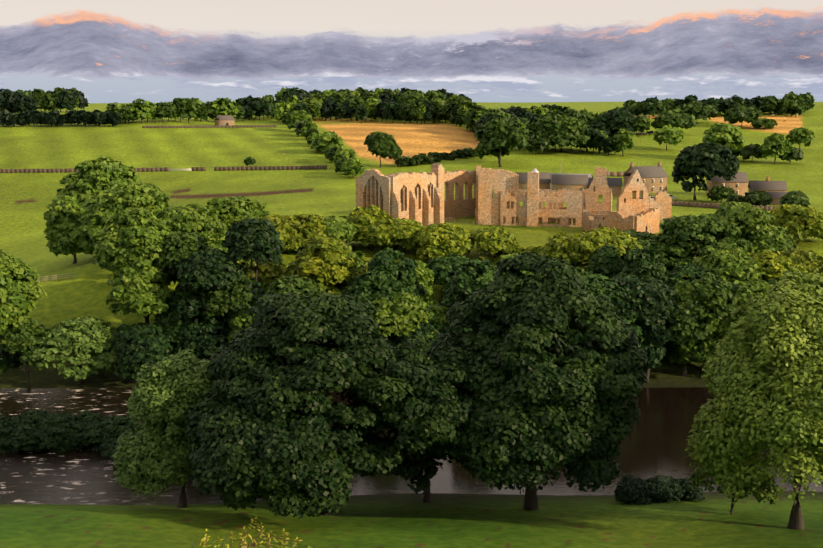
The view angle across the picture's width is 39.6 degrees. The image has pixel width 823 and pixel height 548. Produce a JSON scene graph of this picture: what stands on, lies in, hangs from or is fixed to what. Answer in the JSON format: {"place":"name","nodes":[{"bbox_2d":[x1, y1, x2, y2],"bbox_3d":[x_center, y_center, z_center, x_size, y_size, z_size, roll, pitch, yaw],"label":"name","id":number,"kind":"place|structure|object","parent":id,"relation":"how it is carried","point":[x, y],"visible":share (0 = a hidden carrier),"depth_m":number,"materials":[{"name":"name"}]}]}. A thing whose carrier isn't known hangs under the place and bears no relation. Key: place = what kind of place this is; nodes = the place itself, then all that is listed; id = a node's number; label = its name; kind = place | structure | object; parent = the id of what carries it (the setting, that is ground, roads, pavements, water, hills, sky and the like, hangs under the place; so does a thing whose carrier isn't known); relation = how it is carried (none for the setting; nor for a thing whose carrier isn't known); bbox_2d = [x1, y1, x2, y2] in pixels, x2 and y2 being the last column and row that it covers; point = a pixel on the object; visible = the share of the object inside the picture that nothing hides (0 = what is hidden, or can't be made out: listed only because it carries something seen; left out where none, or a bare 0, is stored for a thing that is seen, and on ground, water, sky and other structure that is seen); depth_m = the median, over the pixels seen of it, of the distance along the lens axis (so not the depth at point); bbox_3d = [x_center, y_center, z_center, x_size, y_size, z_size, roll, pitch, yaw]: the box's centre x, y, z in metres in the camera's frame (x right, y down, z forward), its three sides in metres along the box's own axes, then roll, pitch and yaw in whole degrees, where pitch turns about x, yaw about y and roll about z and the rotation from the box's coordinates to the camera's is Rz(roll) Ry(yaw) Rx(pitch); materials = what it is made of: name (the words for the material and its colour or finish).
{"place":"outdoors","nodes":[
{"label":"outdoors","id":0,"kind":"place"},
{"bbox_2d":[0,87,814,155],"bbox_3d":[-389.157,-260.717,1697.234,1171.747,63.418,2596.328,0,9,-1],"label":"distant trees","id":1,"kind":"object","parent":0,"point":[361,103],"depth_m":549.57,"materials":[{"name":"green plant"}]},
{"bbox_2d":[0,102,822,547],"bbox_3d":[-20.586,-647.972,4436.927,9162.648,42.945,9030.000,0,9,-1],"label":"terrain","id":2,"kind":"structure","parent":0,"point":[394,520],"depth_m":206.33,"materials":[{"name":"green plant"}]},
{"bbox_2d":[112,348,215,507],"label":"willow tree","id":3,"kind":"object","parent":2,"relation":"on","point":[171,388],"visible":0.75,"depth_m":110.98,"materials":[{"name":"green plant"}]},
{"bbox_2d":[170,168,191,171],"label":"field gate","id":4,"kind":"structure","parent":2,"relation":"on","point":[186,169],"depth_m":397.34,"materials":[{"name":"wood"}]},
{"bbox_2d":[214,115,234,124],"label":"field barn","id":5,"kind":"structure","parent":2,"relation":"on","point":[224,119],"depth_m":520.54,"materials":[{"name":"stone"}]},
{"bbox_2d":[190,517,311,547],"bbox_3d":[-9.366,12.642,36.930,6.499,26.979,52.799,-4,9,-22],"label":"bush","id":6,"kind":"object","parent":2,"relation":"on","point":[245,542],"visible":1,"depth_m":16.92,"materials":[{"name":"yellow plant"}]},
{"bbox_2d":[181,290,476,519],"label":"sycamore tree","id":7,"kind":"object","parent":2,"relation":"on","point":[278,370],"visible":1,"depth_m":103.93,"materials":[{"name":"green plant"}]},
{"bbox_2d":[0,351,704,504],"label":"bushes","id":8,"kind":"object","parent":2,"relation":"on","point":[41,429],"visible":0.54,"depth_m":140.45,"materials":[{"name":"green plant"}]},
{"bbox_2d":[0,125,801,210],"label":"dry stone walls","id":9,"kind":"structure","parent":2,"relation":"on","point":[621,174],"depth_m":394.74,"materials":[{"name":"grey stone"}]},
{"bbox_2d":[0,156,822,385],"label":"trees","id":10,"kind":"object","parent":2,"relation":"on","point":[676,314],"visible":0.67,"depth_m":174.81,"materials":[{"name":"green plant"}]},
{"bbox_2d":[31,159,797,282],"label":"fences","id":11,"kind":"object","parent":2,"relation":"on","point":[424,223],"visible":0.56,"depth_m":236.75,"materials":[{"name":"brown wood"}]},
{"bbox_2d":[356,163,671,233],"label":"abbey ruins","id":12,"kind":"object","parent":2,"relation":"on","point":[419,197],"visible":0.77,"depth_m":243.45,"materials":[{"name":"stone"}]},
{"bbox_2d":[243,91,814,206],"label":"field trees","id":13,"kind":"object","parent":2,"relation":"on","point":[712,155],"visible":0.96,"depth_m":418.90,"materials":[{"name":"green plant"}]},
{"bbox_2d":[515,172,550,189],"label":"farm barn","id":14,"kind":"structure","parent":2,"relation":"on","point":[544,180],"depth_m":320.60,"materials":[{"name":"stone"}]},
{"bbox_2d":[426,251,647,509],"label":"sycamore tree","id":15,"kind":"object","parent":2,"relation":"on","point":[543,406],"visible":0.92,"depth_m":104.09,"materials":[{"name":"green plant"}]},
{"bbox_2d":[551,175,587,190],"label":"long farm barn","id":16,"kind":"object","parent":2,"relation":"on","point":[573,182],"visible":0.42,"depth_m":316.29,"materials":[{"name":"stone"}]},
{"bbox_2d":[550,173,592,189],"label":"roof","id":17,"kind":"structure","parent":16,"relation":"on","point":[589,175],"depth_m":335.35,"materials":[{"name":"stone"}]},
{"bbox_2d":[588,178,595,190],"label":"farm barn link","id":18,"kind":"object","parent":2,"relation":"on","point":[590,180],"visible":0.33,"depth_m":324.84,"materials":[{"name":"stone"}]},
{"bbox_2d":[606,178,622,195],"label":"farm barn","id":19,"kind":"structure","parent":2,"relation":"on","point":[615,184],"depth_m":318.45,"materials":[{"name":"stone"}]},
{"bbox_2d":[623,161,667,192],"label":"farmhouse","id":20,"kind":"object","parent":2,"relation":"on","point":[654,179],"visible":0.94,"depth_m":326.57,"materials":[{"name":"stone"}]},
{"bbox_2d":[636,131,783,138],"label":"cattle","id":21,"kind":"object","parent":2,"relation":"on","point":[643,133],"visible":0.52,"depth_m":505.07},
{"bbox_2d":[706,172,748,195],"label":"cottage","id":22,"kind":"structure","parent":2,"relation":"on","point":[739,185],"depth_m":319.25,"materials":[{"name":"stone"}]},
{"bbox_2d":[688,450,780,514],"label":"tree","id":23,"kind":"object","parent":2,"relation":"on","point":[761,494],"visible":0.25,"depth_m":110.20,"materials":[{"name":"green plant"}]},
{"bbox_2d":[685,271,822,529],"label":"ash tree","id":24,"kind":"object","parent":2,"relation":"on","point":[750,405],"visible":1,"depth_m":96.88,"materials":[{"name":"green plant"}]},
{"bbox_2d":[748,176,787,191],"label":"cottage","id":25,"kind":"structure","parent":2,"relation":"on","point":[767,185],"depth_m":308.16,"materials":[{"name":"stone"}]},
{"bbox_2d":[768,192,787,204],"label":"outbuilding","id":26,"kind":"structure","parent":2,"relation":"on","point":[776,196],"depth_m":293.77,"materials":[{"name":"stone"}]},
{"bbox_2d":[0,387,822,504],"bbox_3d":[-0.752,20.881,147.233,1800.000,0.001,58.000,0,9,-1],"label":"river water","id":27,"kind":"structure","parent":0,"point":[655,443],"depth_m":134.99,"materials":[{"name":"black liquid"}]},
{"bbox_2d":[0,0,822,102],"label":"sky","id":28,"kind":"structure","parent":0,"point":[110,51],"materials":[{"name":"grey"}]}
]}

